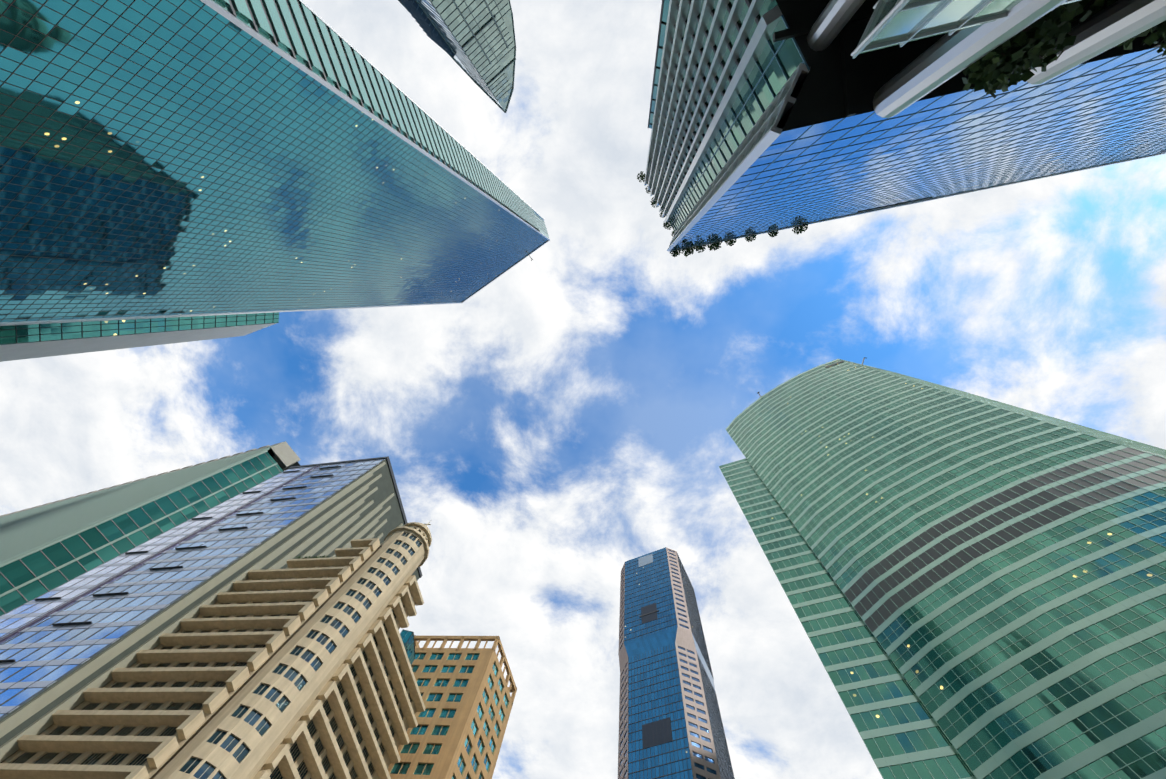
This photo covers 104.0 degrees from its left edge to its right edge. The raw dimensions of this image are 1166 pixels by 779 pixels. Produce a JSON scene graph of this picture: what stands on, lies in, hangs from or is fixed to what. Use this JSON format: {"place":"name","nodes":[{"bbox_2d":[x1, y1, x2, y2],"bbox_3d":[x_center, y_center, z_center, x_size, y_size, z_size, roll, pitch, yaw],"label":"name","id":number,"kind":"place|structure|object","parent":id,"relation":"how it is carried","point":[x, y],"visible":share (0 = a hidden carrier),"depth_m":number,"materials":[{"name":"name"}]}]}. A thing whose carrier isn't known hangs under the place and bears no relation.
{"place":"outdoors","nodes":[
{"label":"outdoors","id":0,"kind":"place"},
{"bbox_2d":[0,312,279,361],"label":"tower wing","id":1,"kind":"structure","parent":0,"point":[20,342],"depth_m":86.62,"materials":[{"name":"teal glass"}]},
{"bbox_2d":[0,441,300,615],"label":"tower","id":2,"kind":"structure","parent":0,"point":[46,547],"depth_m":127.58,"materials":[{"name":"green glass"}]},
{"bbox_2d":[0,456,421,762],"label":"tower","id":3,"kind":"structure","parent":0,"point":[65,646],"depth_m":85.44,"materials":[{"name":"blue glass"}]},
{"bbox_2d":[0,0,549,325],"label":"tower","id":4,"kind":"structure","parent":0,"point":[172,158],"depth_m":65.26,"materials":[{"name":"teal glass"}]},
{"bbox_2d":[388,635,516,778],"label":"block","id":5,"kind":"structure","parent":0,"point":[458,731],"depth_m":98.83,"materials":[{"name":"beige concrete"}]},
{"bbox_2d":[400,629,414,663],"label":"building","id":6,"kind":"structure","parent":5,"relation":"attached to","point":[407,636],"depth_m":104.82,"materials":[{"name":"teal glass"}]},
{"bbox_2d":[398,0,515,112],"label":"tower","id":7,"kind":"structure","parent":0,"point":[475,40],"depth_m":170.63,"materials":[{"name":"green glass"}]},
{"bbox_2d":[0,0,1165,778],"label":"sky","id":8,"kind":"structure","parent":0,"point":[561,424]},
{"bbox_2d":[618,547,734,778],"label":"tower","id":9,"kind":"structure","parent":0,"point":[670,724],"depth_m":205.16,"materials":[{"name":"blue glass"}]},
{"bbox_2d":[644,0,1165,251],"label":"tower","id":10,"kind":"structure","parent":0,"point":[754,131],"depth_m":28.56,"materials":[{"name":"blue glass"}]},
{"bbox_2d":[637,0,1165,256],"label":"planting","id":11,"kind":"object","parent":10,"relation":"on","point":[990,73],"visible":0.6,"depth_m":17.60,"materials":[{"name":"green plant"}]},
{"bbox_2d":[772,7,1165,117],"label":"soffit beams","id":12,"kind":"structure","parent":10,"relation":"on","point":[847,69],"depth_m":21.40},
{"bbox_2d":[726,359,1165,778],"bbox_3d":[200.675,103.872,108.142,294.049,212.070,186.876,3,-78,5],"label":"tower","id":13,"kind":"structure","parent":0,"point":[996,570],"depth_m":78.68,"materials":[{"name":"green glass"}]},
{"bbox_2d":[719,458,976,778],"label":"tower slab","id":14,"kind":"structure","parent":13,"relation":"attached to","point":[901,733],"depth_m":81.93,"materials":[{"name":"green glass"}]},
{"label":"ground","id":15,"kind":"structure","parent":0,"visible":0},
{"bbox_2d":[0,522,431,778],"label":"block","id":16,"kind":"structure","parent":15,"relation":"on","point":[299,668],"depth_m":68.32,"materials":[{"name":"beige concrete"}]},
{"bbox_2d":[648,0,669,128],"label":"skyscraper","id":17,"kind":"structure","parent":15,"relation":"on","point":[662,25],"depth_m":42.75,"materials":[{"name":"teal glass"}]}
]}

